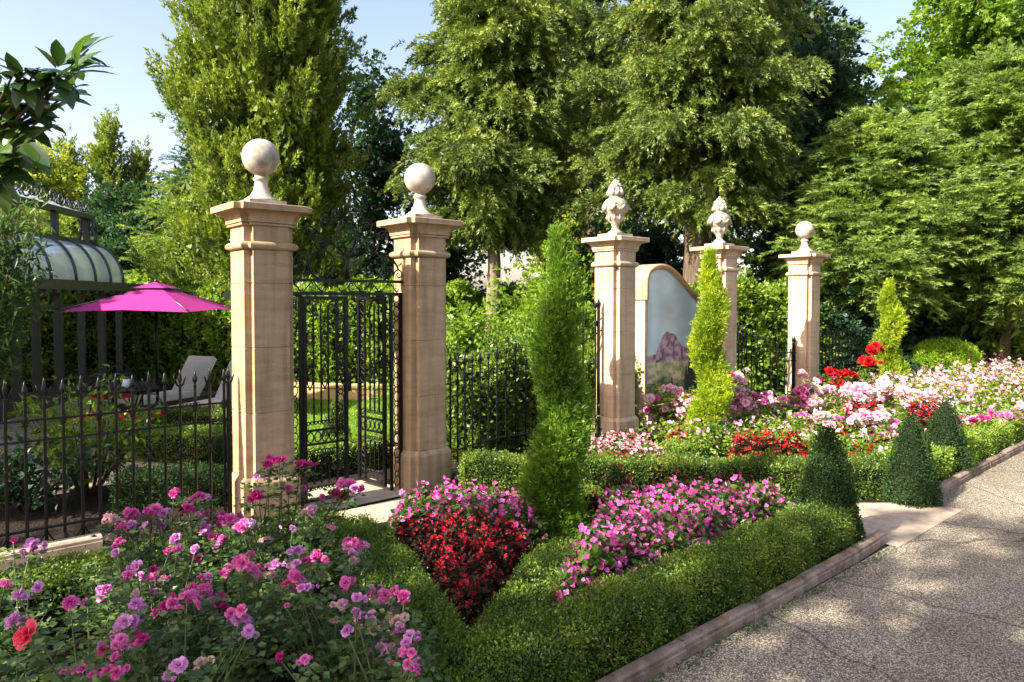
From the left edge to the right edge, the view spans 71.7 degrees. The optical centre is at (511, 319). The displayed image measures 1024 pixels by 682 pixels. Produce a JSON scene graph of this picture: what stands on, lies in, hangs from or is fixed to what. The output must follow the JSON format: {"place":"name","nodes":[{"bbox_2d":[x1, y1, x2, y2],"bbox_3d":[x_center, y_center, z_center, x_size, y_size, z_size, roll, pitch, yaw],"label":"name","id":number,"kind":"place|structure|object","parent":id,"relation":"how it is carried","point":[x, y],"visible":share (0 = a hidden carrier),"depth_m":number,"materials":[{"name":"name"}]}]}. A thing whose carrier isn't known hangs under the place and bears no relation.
{"place":"outdoors","nodes":[
{"label":"outdoors","id":0,"kind":"place"},
{"bbox_2d":[0,381,160,503],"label":"patio","id":1,"kind":"structure","parent":0,"point":[13,426],"depth_m":9.36,"materials":[{"name":"stone"}]},
{"bbox_2d":[0,189,61,385],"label":"willowy shrub","id":2,"kind":"object","parent":1,"relation":"on","point":[8,288],"visible":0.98,"depth_m":6.08,"materials":[{"name":"green plant"}]},
{"bbox_2d":[0,177,144,421],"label":"conservatory","id":3,"kind":"object","parent":1,"relation":"on","point":[84,344],"visible":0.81,"depth_m":12.79,"materials":[{"name":"grey metal"}]},
{"bbox_2d":[59,279,230,407],"bbox_3d":[-5.326,0.449,10.617,1.820,2.110,1.820,0,2,1],"label":"garden parasol","id":4,"kind":"object","parent":1,"relation":"on","point":[156,296],"visible":0.8,"depth_m":10.12,"materials":[{"name":"pink fabric"}]},
{"bbox_2d":[118,356,216,410],"bbox_3d":[-5.474,1.057,11.434,0.581,0.848,1.672,1,2,21],"label":"sun lounger","id":5,"kind":"object","parent":1,"relation":"on","point":[199,365],"visible":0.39,"depth_m":11.69,"materials":[{"name":"beige fabric"}]},
{"bbox_2d":[167,401,232,430],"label":"boxwood hedge","id":6,"kind":"object","parent":1,"relation":"on","point":[202,413],"visible":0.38,"depth_m":9.11,"materials":[{"name":"green plant"}]},
{"bbox_2d":[77,451,204,473],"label":"patio path","id":7,"kind":"structure","parent":0,"point":[140,463],"depth_m":7.75,"materials":[{"name":"stone"}]},
{"bbox_2d":[128,420,232,465],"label":"boxwood hedge","id":8,"kind":"object","parent":7,"relation":"on","point":[172,439],"visible":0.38,"depth_m":7.75,"materials":[{"name":"green plant"}]},
{"bbox_2d":[294,397,394,448],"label":"lawn","id":9,"kind":"structure","parent":0,"point":[317,413],"depth_m":10.70,"materials":[{"name":"plant"}]},
{"bbox_2d":[351,283,510,418],"bbox_3d":[-0.975,1.039,11.448,2.960,3.378,2.871,-1,2,-41],"label":"leafy shrub","id":10,"kind":"object","parent":9,"relation":"on","point":[458,322],"visible":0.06,"depth_m":11.26,"materials":[{"name":"green plant"}]},
{"bbox_2d":[447,308,594,353],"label":"garden screen hedge","id":11,"kind":"object","parent":9,"relation":"on","point":[518,332],"visible":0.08,"depth_m":11.17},
{"bbox_2d":[477,238,594,346],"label":"leafy shrub","id":12,"kind":"object","parent":9,"relation":"on","point":[528,302],"visible":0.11,"depth_m":12.36,"materials":[{"name":"green plant"}]},
{"bbox_2d":[0,0,945,292],"label":"sky","id":13,"kind":"structure","parent":0,"point":[133,25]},
{"bbox_2d":[0,383,1023,681],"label":"ground","id":14,"kind":"structure","parent":0,"point":[56,515],"depth_m":5.83,"materials":[{"name":"soil"}]},
{"bbox_2d":[0,537,82,681],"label":"rose bush","id":15,"kind":"object","parent":14,"relation":"on","point":[7,637],"visible":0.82,"depth_m":3.25,"materials":[{"name":"green plant"}]},
{"bbox_2d":[0,532,102,571],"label":"edging stone","id":16,"kind":"object","parent":14,"relation":"on","point":[77,543],"visible":0.31,"depth_m":4.76,"materials":[{"name":"stone"}]},
{"bbox_2d":[0,141,102,206],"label":"yellow leafed tree","id":17,"kind":"object","parent":14,"relation":"on","point":[48,181],"visible":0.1,"depth_m":24.71,"materials":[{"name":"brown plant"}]},
{"bbox_2d":[0,425,110,512],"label":"leafy shrub","id":18,"kind":"object","parent":14,"relation":"on","point":[16,490],"visible":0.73,"depth_m":5.88,"materials":[{"name":"plant"}]},
{"bbox_2d":[0,33,116,215],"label":"magnolia tree","id":19,"kind":"object","parent":14,"relation":"on","point":[22,149],"visible":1,"depth_m":3.23,"materials":[{"name":"green plant"}]},
{"bbox_2d":[43,123,92,207],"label":"pointed cypress","id":20,"kind":"object","parent":14,"relation":"on","point":[74,154],"visible":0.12,"depth_m":26.71,"materials":[{"name":"green plant"}]},
{"bbox_2d":[2,364,161,495],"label":"leafy shrub","id":21,"kind":"object","parent":14,"relation":"on","point":[124,424],"visible":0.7,"depth_m":6.47,"materials":[{"name":"plant"}]},
{"bbox_2d":[0,599,202,681],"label":"rose bush","id":22,"kind":"object","parent":14,"relation":"on","point":[33,677],"visible":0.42,"depth_m":2.92,"materials":[{"name":"green plant"}]},
{"bbox_2d":[77,102,134,222],"bbox_3d":[-14.538,-3.414,25.812,3.394,9.187,3.193,1,2,19],"label":"pointed cypress","id":23,"kind":"object","parent":14,"relation":"on","point":[104,154],"visible":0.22,"depth_m":25.56,"materials":[{"name":"green plant"}]},
{"bbox_2d":[37,167,175,282],"bbox_3d":[-10.531,-1.074,19.747,5.578,6.097,5.693,0,2,6],"label":"leafy tree","id":24,"kind":"object","parent":14,"relation":"on","point":[109,215],"visible":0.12,"depth_m":19.27,"materials":[{"name":"green plant"}]},
{"bbox_2d":[0,366,234,549],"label":"iron fence","id":25,"kind":"object","parent":14,"relation":"on","point":[164,408],"visible":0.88,"depth_m":5.11,"materials":[{"name":"metal"}]},
{"bbox_2d":[67,506,170,638],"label":"rose bush","id":26,"kind":"object","parent":14,"relation":"on","point":[130,527],"visible":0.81,"depth_m":3.69,"materials":[{"name":"green plant"}]},
{"bbox_2d":[55,533,213,673],"bbox_3d":[-1.781,1.363,3.401,0.716,0.690,0.488,-1,2,-41],"label":"rose bush","id":27,"kind":"object","parent":14,"relation":"on","point":[173,541],"visible":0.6,"depth_m":3.36,"materials":[{"name":"green plant"}]},
{"bbox_2d":[0,581,271,681],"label":"rose bush","id":28,"kind":"object","parent":14,"relation":"on","point":[118,648],"visible":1,"depth_m":2.59,"materials":[{"name":"pink plant"}]},
{"bbox_2d":[49,538,223,635],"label":"rose bush","id":29,"kind":"object","parent":14,"relation":"on","point":[90,591],"visible":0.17,"depth_m":3.61,"materials":[{"name":"green plant"}]},
{"bbox_2d":[117,134,160,197],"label":"pointed cypress","id":30,"kind":"object","parent":14,"relation":"on","point":[140,166],"visible":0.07,"depth_m":26.10,"materials":[{"name":"green plant"}]},
{"bbox_2d":[82,544,225,681],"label":"rose bush","id":31,"kind":"object","parent":14,"relation":"on","point":[103,594],"visible":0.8,"depth_m":3.12,"materials":[{"name":"green plant"}]},
{"bbox_2d":[97,487,224,600],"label":"rose bush","id":32,"kind":"object","parent":14,"relation":"on","point":[159,510],"visible":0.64,"depth_m":3.82,"materials":[{"name":"green plant"}]},
{"bbox_2d":[116,164,214,282],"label":"feathery shrub","id":33,"kind":"object","parent":14,"relation":"on","point":[144,244],"visible":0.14,"depth_m":17.35,"materials":[{"name":"green plant"}]},
{"bbox_2d":[106,460,232,511],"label":"boxwood hedge","id":34,"kind":"object","parent":14,"relation":"on","point":[142,487],"visible":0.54,"depth_m":6.12,"materials":[{"name":"green plant"}]},
{"bbox_2d":[0,504,351,648],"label":"boxwood hedge","id":35,"kind":"object","parent":14,"relation":"on","point":[53,578],"visible":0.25,"depth_m":3.90,"materials":[{"name":"green plant"}]},
{"bbox_2d":[146,497,267,639],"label":"rose bush","id":36,"kind":"object","parent":14,"relation":"on","point":[215,540],"visible":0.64,"depth_m":3.75,"materials":[{"name":"green plant"}]},
{"bbox_2d":[159,492,259,592],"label":"rose bush","id":37,"kind":"object","parent":14,"relation":"on","point":[208,525],"visible":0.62,"depth_m":3.97,"materials":[{"name":"green plant"}]},
{"bbox_2d":[146,545,307,681],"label":"rose bush","id":38,"kind":"object","parent":14,"relation":"on","point":[214,597],"visible":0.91,"depth_m":3.00,"materials":[{"name":"green plant"}]},
{"bbox_2d":[160,567,333,676],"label":"rose bush","id":39,"kind":"object","parent":14,"relation":"on","point":[237,596],"visible":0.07,"depth_m":3.39,"materials":[{"name":"green plant"}]},
{"bbox_2d":[127,0,369,356],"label":"cypress tree","id":40,"kind":"object","parent":14,"relation":"on","point":[246,73],"visible":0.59,"depth_m":15.26,"materials":[{"name":"green plant"}]},
{"bbox_2d":[210,139,311,520],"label":"stone pillar","id":41,"kind":"structure","parent":14,"relation":"on","point":[261,222],"depth_m":5.65,"materials":[{"name":"stone"}]},
{"bbox_2d":[207,505,341,650],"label":"rose bush","id":42,"kind":"object","parent":14,"relation":"on","point":[242,526],"visible":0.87,"depth_m":3.62,"materials":[{"name":"green plant"}]},
{"bbox_2d":[219,454,365,602],"bbox_3d":[-1.279,1.244,4.236,0.923,0.883,0.518,-1,2,-41],"label":"rose bush","id":43,"kind":"object","parent":14,"relation":"on","point":[350,486],"visible":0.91,"depth_m":4.23,"materials":[{"name":"green plant"}]},
{"bbox_2d":[261,537,414,681],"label":"rose bush","id":44,"kind":"object","parent":14,"relation":"on","point":[303,585],"visible":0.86,"depth_m":2.93,"materials":[{"name":"green plant"}]},
{"bbox_2d":[294,426,394,480],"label":"boxwood hedge","id":45,"kind":"object","parent":14,"relation":"on","point":[353,456],"visible":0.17,"depth_m":7.33,"materials":[{"name":"green plant"}]},
{"bbox_2d":[301,478,409,510],"bbox_3d":[-1.566,1.608,6.470,1.060,0.001,0.750,-1,2,-41],"label":"gate threshold","id":46,"kind":"object","parent":14,"relation":"on","point":[373,492],"visible":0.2,"depth_m":6.50,"materials":[{"name":"stone"}]},
{"bbox_2d":[293,203,402,508],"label":"wrought iron gate","id":47,"kind":"structure","parent":46,"relation":"on","point":[302,375],"depth_m":6.31,"materials":[{"name":"metal"}]},
{"bbox_2d":[269,589,452,681],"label":"rose bush","id":48,"kind":"object","parent":14,"relation":"on","point":[401,661],"visible":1,"depth_m":2.59,"materials":[{"name":"green plant"}]},
{"bbox_2d":[128,272,594,387],"bbox_3d":[-2.820,0.190,15.950,12.109,2.589,4.997,0,2,-14],"label":"climber hedge","id":49,"kind":"object","parent":14,"relation":"on","point":[194,335],"visible":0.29,"depth_m":14.47,"materials":[{"name":"green plant"}]},
{"bbox_2d":[329,43,430,279],"bbox_3d":[-3.942,-3.324,20.660,4.208,9.301,4.904,-1,2,-41],"label":"leafy tree","id":50,"kind":"object","parent":14,"relation":"on","point":[376,138],"visible":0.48,"depth_m":20.38,"materials":[{"name":"green plant"}]},
{"bbox_2d":[317,510,494,667],"bbox_3d":[-0.693,1.506,3.967,0.563,0.429,2.268,-1,2,-24],"label":"boxwood hedge","id":51,"kind":"object","parent":14,"relation":"on","point":[392,563],"visible":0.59,"depth_m":3.79,"materials":[{"name":"green plant"}]},
{"bbox_2d":[377,163,462,492],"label":"stone pillar","id":52,"kind":"structure","parent":14,"relation":"on","point":[419,233],"depth_m":6.65,"materials":[{"name":"stone"}]},
{"bbox_2d":[356,200,487,292],"bbox_3d":[-3.048,-1.319,24.157,5.162,5.972,6.064,-1,2,-41],"label":"leafy tree","id":53,"kind":"object","parent":14,"relation":"on","point":[456,261],"visible":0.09,"depth_m":23.29,"materials":[{"name":"green plant"}]},
{"bbox_2d":[391,506,536,637],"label":"crimson begonias","id":54,"kind":"object","parent":14,"relation":"on","point":[478,569],"visible":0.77,"depth_m":4.19,"materials":[{"name":"red plant"}]},
{"bbox_2d":[386,476,551,548],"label":"pink begonias","id":55,"kind":"object","parent":14,"relation":"on","point":[475,500],"visible":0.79,"depth_m":5.08,"materials":[{"name":"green plant"}]},
{"bbox_2d":[360,0,632,336],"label":"drooping conifer","id":56,"kind":"object","parent":14,"relation":"on","point":[491,153],"visible":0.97,"depth_m":15.32,"materials":[{"name":"green plant"}]},
{"bbox_2d":[446,297,601,470],"bbox_3d":[0.054,0.687,7.909,2.397,1.885,0.414,-1,2,-41],"label":"iron fence","id":57,"kind":"object","parent":14,"relation":"on","point":[597,304],"visible":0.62,"depth_m":7.95,"materials":[{"name":"metal"}]},
{"bbox_2d":[470,535,588,641],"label":"boxwood hedge","id":58,"kind":"object","parent":14,"relation":"on","point":[537,581],"visible":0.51,"depth_m":3.78,"materials":[{"name":"green plant"}]},
{"bbox_2d":[446,323,642,461],"bbox_3d":[0.536,0.853,9.382,3.963,1.673,1.261,-1,2,-41],"label":"dark shrub hedge","id":59,"kind":"object","parent":14,"relation":"on","point":[491,346],"visible":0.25,"depth_m":8.31,"materials":[{"name":"green plant"}]},
{"bbox_2d":[513,218,602,545],"bbox_3d":[0.330,0.489,5.097,0.684,2.439,0.687,-1,2,-41],"label":"spiral conifer","id":60,"kind":"object","parent":14,"relation":"on","point":[549,482],"visible":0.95,"depth_m":4.99,"materials":[{"name":"green plant"}]},
{"bbox_2d":[500,166,635,285],"bbox_3d":[2.131,-3.121,25.699,5.567,8.630,7.045,0,2,14],"label":"yellow leafed tree","id":61,"kind":"object","parent":14,"relation":"on","point":[566,217],"visible":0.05,"depth_m":25.00,"materials":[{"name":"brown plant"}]},
{"bbox_2d":[542,0,650,277],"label":"drooping conifer","id":62,"kind":"object","parent":14,"relation":"on","point":[577,8],"visible":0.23,"depth_m":23.09,"materials":[{"name":"green plant"}]},
{"bbox_2d":[333,497,862,681],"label":"boxwood hedge","id":63,"kind":"object","parent":14,"relation":"on","point":[594,632],"visible":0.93,"depth_m":3.60,"materials":[{"name":"green plant"}]},
{"bbox_2d":[581,179,649,443],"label":"stone pillar","id":64,"kind":"structure","parent":14,"relation":"on","point":[615,249],"depth_m":8.51,"materials":[{"name":"stone"}]},
{"bbox_2d":[556,201,683,281],"bbox_3d":[4.068,-1.357,21.795,6.098,5.791,5.131,-1,2,-18],"label":"leafy tree","id":65,"kind":"object","parent":14,"relation":"on","point":[660,247],"visible":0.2,"depth_m":21.14,"materials":[{"name":"green plant"}]},
{"bbox_2d":[588,425,667,459],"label":"pale begonias","id":66,"kind":"object","parent":14,"relation":"on","point":[628,443],"visible":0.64,"depth_m":7.45,"materials":[{"name":"pink plant"}]},
{"bbox_2d":[635,383,696,436],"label":"rose bush","id":67,"kind":"object","parent":14,"relation":"on","point":[677,397],"visible":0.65,"depth_m":9.10,"materials":[{"name":"pink plant"}]},
{"bbox_2d":[635,264,700,428],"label":"painted garden wall","id":68,"kind":"structure","parent":14,"relation":"on","point":[666,299],"depth_m":10.12,"materials":[{"name":"paint"}]},
{"bbox_2d":[579,454,757,517],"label":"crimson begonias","id":69,"kind":"object","parent":14,"relation":"on","point":[595,498],"visible":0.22,"depth_m":5.52,"materials":[{"name":"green plant"}]},
{"bbox_2d":[454,447,888,500],"bbox_3d":[1.548,1.425,6.579,4.182,0.468,0.583,0,2,2],"label":"boxwood hedge","id":70,"kind":"object","parent":14,"relation":"on","point":[485,468],"visible":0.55,"depth_m":6.46,"materials":[{"name":"green plant"}]},
{"bbox_2d":[548,472,795,612],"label":"pink begonias","id":71,"kind":"object","parent":14,"relation":"on","point":[618,531],"visible":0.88,"depth_m":4.61,"materials":[{"name":"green plant"}]},
{"bbox_2d":[551,0,836,285],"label":"drooping conifer","id":72,"kind":"object","parent":14,"relation":"on","point":[684,66],"visible":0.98,"depth_m":14.27,"materials":[{"name":"green plant"}]},
{"bbox_2d":[681,244,738,436],"bbox_3d":[2.317,0.364,8.316,0.689,2.511,0.699,-1,2,-41],"label":"spiral conifer","id":73,"kind":"object","parent":14,"relation":"on","point":[715,392],"visible":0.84,"depth_m":8.21,"materials":[{"name":"green plant"}]},
{"bbox_2d":[690,196,748,416],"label":"stone pillar","id":74,"kind":"structure","parent":14,"relation":"on","point":[719,222],"depth_m":10.01,"materials":[{"name":"stone"}]},
{"bbox_2d":[595,530,886,681],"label":"driveway kerb","id":75,"kind":"structure","parent":14,"relation":"on","point":[654,663],"depth_m":3.88,"materials":[{"name":"stone"}]},
{"bbox_2d":[722,367,771,434],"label":"rose bush","id":76,"kind":"object","parent":14,"relation":"on","point":[744,401],"visible":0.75,"depth_m":8.78,"materials":[{"name":"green plant"}]},
{"bbox_2d":[736,322,796,402],"bbox_3d":[3.792,0.586,11.155,2.064,1.906,0.414,-1,2,-41],"label":"iron fence","id":77,"kind":"object","parent":14,"relation":"on","point":[793,352],"visible":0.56,"depth_m":11.56,"materials":[{"name":"metal"}]},
{"bbox_2d":[725,428,808,460],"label":"red begonias","id":78,"kind":"object","parent":14,"relation":"on","point":[763,444],"visible":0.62,"depth_m":7.34,"materials":[{"name":"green plant"}]},
{"bbox_2d":[652,429,894,460],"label":"boxwood hedge","id":79,"kind":"object","parent":14,"relation":"on","point":[685,448],"visible":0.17,"depth_m":7.59,"materials":[{"name":"green plant"}]},
{"bbox_2d":[736,262,829,395],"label":"leafy shrub","id":80,"kind":"object","parent":14,"relation":"on","point":[784,309],"visible":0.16,"depth_m":13.02,"materials":[{"name":"green plant"}]},
{"bbox_2d":[687,273,921,393],"bbox_3d":[6.282,0.263,14.511,6.848,2.491,1.476,-1,2,-29],"label":"climber hedge","id":81,"kind":"object","parent":14,"relation":"on","point":[751,307],"visible":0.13,"depth_m":13.01,"materials":[{"name":"green plant"}]},
{"bbox_2d":[779,221,830,395],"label":"stone pillar","id":82,"kind":"structure","parent":14,"relation":"on","point":[804,261],"depth_m":11.66,"materials":[{"name":"stone"}]},
{"bbox_2d":[774,369,843,425],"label":"rose bush","id":83,"kind":"object","parent":14,"relation":"on","point":[807,393],"visible":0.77,"depth_m":9.26,"materials":[{"name":"pink plant"}]},
{"bbox_2d":[721,0,917,288],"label":"dark deciduous tree","id":84,"kind":"object","parent":14,"relation":"on","point":[823,48],"visible":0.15,"depth_m":18.00,"materials":[{"name":"green plant"}]},
{"bbox_2d":[629,372,1023,457],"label":"underplanting","id":85,"kind":"object","parent":14,"relation":"on","point":[775,420],"visible":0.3,"depth_m":8.12,"materials":[{"name":"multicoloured plant"}]},
{"bbox_2d":[795,424,865,546],"bbox_3d":[2.332,1.222,5.233,0.519,0.922,0.517,0,2,-1],"label":"topiary cone","id":86,"kind":"object","parent":14,"relation":"on","point":[826,478],"visible":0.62,"depth_m":5.14,"materials":[{"name":"green plant"}]},
{"bbox_2d":[819,326,876,386],"bbox_3d":[6.156,0.814,13.021,3.019,1.345,0.050,-1,2,-43],"label":"iron fence","id":87,"kind":"object","parent":14,"relation":"on","point":[832,344],"visible":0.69,"depth_m":12.86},
{"bbox_2d":[814,341,884,402],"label":"rose bush","id":88,"kind":"object","parent":14,"relation":"on","point":[865,361],"visible":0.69,"depth_m":10.57,"materials":[{"name":"red plant"}]},
{"bbox_2d":[832,381,891,411],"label":"rose bush","id":89,"kind":"object","parent":14,"relation":"on","point":[864,391],"visible":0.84,"depth_m":9.46,"materials":[{"name":"pink plant"}]},
{"bbox_2d":[819,247,929,387],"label":"leafy shrub","id":90,"kind":"object","parent":14,"relation":"on","point":[846,320],"visible":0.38,"depth_m":13.76,"materials":[{"name":"green plant"}]},
{"bbox_2d":[841,409,908,443],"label":"rose bush","id":91,"kind":"object","parent":14,"relation":"on","point":[865,417],"visible":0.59,"depth_m":7.84,"materials":[{"name":"pink plant"}]},
{"bbox_2d":[868,275,911,385],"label":"spiral conifer","id":92,"kind":"object","parent":14,"relation":"on","point":[889,333],"visible":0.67,"depth_m":11.72,"materials":[{"name":"green plant"}]},
{"bbox_2d":[758,91,1023,331],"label":"feathery conifer","id":93,"kind":"object","parent":14,"relation":"on","point":[872,146],"visible":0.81,"depth_m":13.32,"materials":[{"name":"green plant"}]},
{"bbox_2d":[859,375,938,421],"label":"rose bush","id":94,"kind":"object","parent":14,"relation":"on","point":[886,392],"visible":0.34,"depth_m":9.29,"materials":[{"name":"pink plant"}]},
{"bbox_2d":[880,412,944,508],"bbox_3d":[3.543,1.238,6.282,0.498,0.836,0.488,0,2,-6],"label":"topiary cone","id":95,"kind":"object","parent":14,"relation":"on","point":[911,475],"visible":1,"depth_m":6.18,"materials":[{"name":"green plant"}]},
{"bbox_2d":[835,0,1023,131],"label":"climber clad tree","id":96,"kind":"object","parent":14,"relation":"on","point":[963,28],"visible":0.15,"depth_m":17.73,"materials":[{"name":"green plant"}]},
{"bbox_2d":[847,36,1023,369],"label":"feathery conifer","id":97,"kind":"object","parent":14,"relation":"on","point":[982,98],"visible":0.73,"depth_m":13.14,"materials":[{"name":"green plant"}]},
{"bbox_2d":[860,353,1023,417],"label":"pale bedding flowers","id":98,"kind":"object","parent":14,"relation":"on","point":[941,378],"visible":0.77,"depth_m":10.87,"materials":[{"name":"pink plant"}]},
{"bbox_2d":[871,401,1023,482],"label":"boxwood hedge","id":99,"kind":"object","parent":14,"relation":"on","point":[987,442],"visible":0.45,"depth_m":7.77,"materials":[{"name":"green plant"}]},
{"bbox_2d":[910,336,985,376],"bbox_3d":[8.342,0.861,13.622,1.211,1.158,1.234,-1,2,-41],"label":"topiary ball","id":100,"kind":"object","parent":14,"relation":"on","point":[947,351],"visible":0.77,"depth_m":13.31,"materials":[{"name":"green plant"}]},
{"bbox_2d":[924,399,974,477],"bbox_3d":[4.460,1.212,7.299,0.515,0.821,0.502,0,2,-8],"label":"topiary cone","id":101,"kind":"object","parent":14,"relation":"on","point":[945,429],"visible":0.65,"depth_m":7.21,"materials":[{"name":"green plant"}]},
{"bbox_2d":[902,287,996,376],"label":"leafy shrub","id":102,"kind":"object","parent":14,"relation":"on","point":[936,328],"visible":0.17,"depth_m":14.65,"materials":[{"name":"green plant"}]},
{"bbox_2d":[935,440,1023,501],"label":"driveway kerb","id":103,"kind":"structure","parent":14,"relation":"on","point":[949,484],"depth_m":7.36,"materials":[{"name":"stone"}]},
{"bbox_2d":[940,318,1023,370],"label":"leafy shrub","id":104,"kind":"object","parent":14,"relation":"on","point":[987,348],"visible":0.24,"depth_m":14.44,"materials":[{"name":"green plant"}]},
{"bbox_2d":[648,450,1023,681],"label":"driveway","id":105,"kind":"structure","parent":0,"point":[938,633],"depth_m":4.00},
{"bbox_2d":[857,503,963,546],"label":"garden path","id":106,"kind":"structure","parent":0,"point":[902,523],"depth_m":5.80,"materials":[{"name":"stone"}]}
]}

